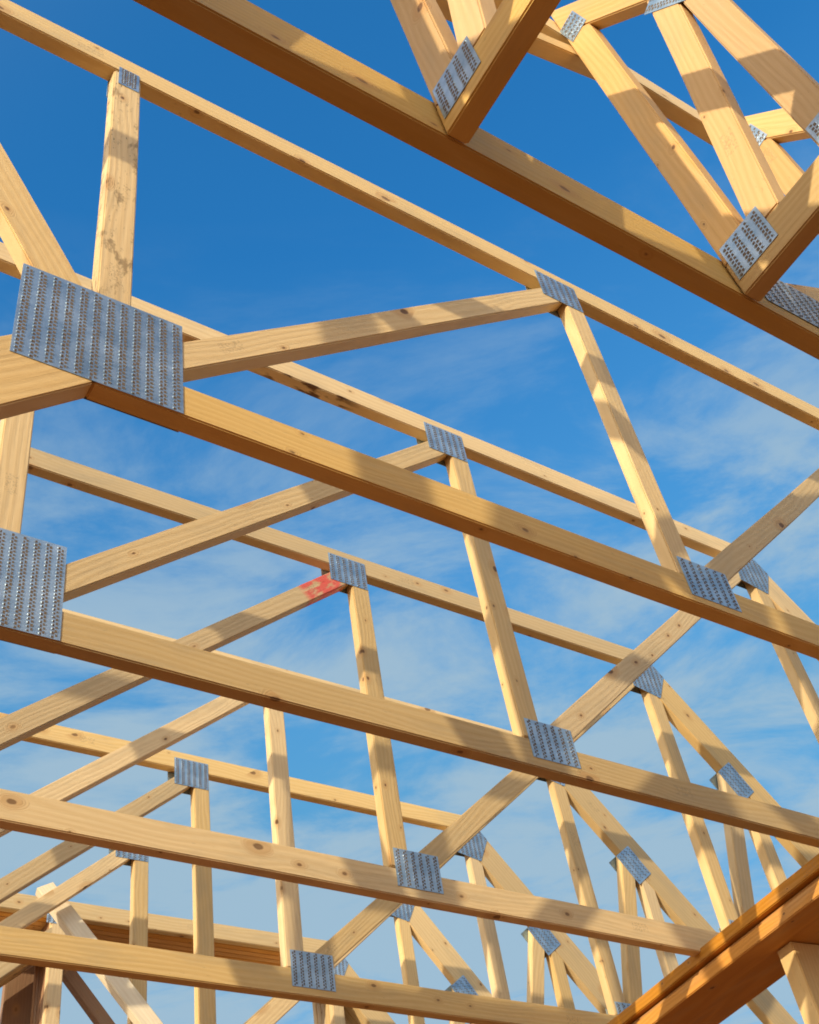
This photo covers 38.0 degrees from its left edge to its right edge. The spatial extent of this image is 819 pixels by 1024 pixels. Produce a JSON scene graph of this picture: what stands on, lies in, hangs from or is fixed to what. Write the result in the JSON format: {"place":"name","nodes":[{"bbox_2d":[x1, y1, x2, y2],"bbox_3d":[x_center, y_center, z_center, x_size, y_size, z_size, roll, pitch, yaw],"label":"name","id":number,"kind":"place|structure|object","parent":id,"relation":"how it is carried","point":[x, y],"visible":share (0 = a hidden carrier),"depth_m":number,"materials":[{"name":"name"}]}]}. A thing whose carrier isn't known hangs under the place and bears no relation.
{"place":"outdoors","nodes":[
{"label":"outdoors","id":0,"kind":"place"},
{"bbox_2d":[0,0,818,1023],"label":"sky","id":1,"kind":"structure","parent":0,"point":[229,239],"materials":[{"name":"blue"}]},
{"bbox_3d":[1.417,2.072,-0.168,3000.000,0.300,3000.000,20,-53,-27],"label":"ground","id":2,"kind":"structure","parent":0,"visible":0},
{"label":"floor","id":3,"kind":"structure","parent":2,"relation":"on","visible":0},
{"bbox_2d":[778,942,818,1023],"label":"post","id":4,"kind":"object","parent":3,"relation":"on","point":[800,963],"depth_m":3.44,"materials":[{"name":"brown wood"}]},
{"bbox_2d":[607,854,818,1023],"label":"beam","id":5,"kind":"structure","parent":4,"relation":"on","point":[728,970],"depth_m":3.60,"materials":[{"name":"brown wood"}]},
{"bbox_2d":[0,893,395,1023],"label":"girder truss","id":6,"kind":"object","parent":5,"relation":"on","point":[103,923],"visible":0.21,"depth_m":5.51,"materials":[{"name":"brown wood"}]},
{"bbox_2d":[62,970,114,1023],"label":"brace","id":7,"kind":"object","parent":6,"relation":"attached to","point":[85,997],"visible":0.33,"depth_m":5.28,"materials":[{"name":"brown wood"}]},
{"bbox_2d":[0,966,34,1023],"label":"post","id":8,"kind":"object","parent":7,"relation":"attached to","point":[16,1000],"visible":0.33,"depth_m":5.15,"materials":[{"name":"brown wood"}]},
{"bbox_2d":[0,849,491,1023],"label":"roof truss","id":9,"kind":"object","parent":5,"relation":"on","point":[421,928],"visible":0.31,"depth_m":4.92,"materials":[{"name":"brown wood"}]},
{"bbox_2d":[35,882,162,1023],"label":"brace","id":10,"kind":"object","parent":9,"relation":"attached to","point":[128,998],"visible":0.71,"depth_m":4.45,"materials":[{"name":"brown wood"}]},
{"bbox_2d":[0,712,606,1023],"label":"roof truss","id":11,"kind":"object","parent":5,"relation":"on","point":[192,776],"visible":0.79,"depth_m":4.72,"materials":[{"name":"brown wood"}]},
{"bbox_2d":[0,608,797,1023],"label":"roof truss","id":12,"kind":"object","parent":5,"relation":"on","point":[298,974],"visible":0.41,"depth_m":3.81,"materials":[{"name":"brown wood"}]},
{"bbox_2d":[0,0,818,659],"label":"roof truss","id":13,"kind":"object","parent":5,"relation":"on","point":[100,342],"visible":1,"depth_m":2.39,"materials":[{"name":"brown wood"}]},
{"bbox_2d":[0,242,818,847],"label":"roof truss","id":14,"kind":"object","parent":5,"relation":"on","point":[40,582],"visible":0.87,"depth_m":2.90,"materials":[{"name":"brown wood"}]},
{"bbox_2d":[0,448,818,956],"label":"roof truss","id":15,"kind":"object","parent":5,"relation":"on","point":[402,874],"visible":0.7,"depth_m":3.52,"materials":[{"name":"brown wood"}]},
{"bbox_2d":[133,0,818,359],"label":"girder truss","id":16,"kind":"object","parent":5,"relation":"on","point":[303,60],"visible":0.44,"depth_m":1.77,"materials":[{"name":"brown wood"}]},
{"bbox_2d":[390,0,560,143],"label":"jack truss","id":17,"kind":"object","parent":16,"relation":"attached to","point":[468,73],"visible":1,"depth_m":1.68,"materials":[{"name":"brown wood"}]},
{"bbox_2d":[551,0,818,301],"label":"jack truss","id":18,"kind":"object","parent":16,"relation":"attached to","point":[761,247],"visible":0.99,"depth_m":2.14,"materials":[{"name":"brown wood"}]},
{"bbox_2d":[745,108,818,234],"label":"jack truss","id":19,"kind":"object","parent":16,"relation":"attached to","point":[772,130],"visible":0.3,"depth_m":2.94,"materials":[{"name":"brown wood"}]}
]}

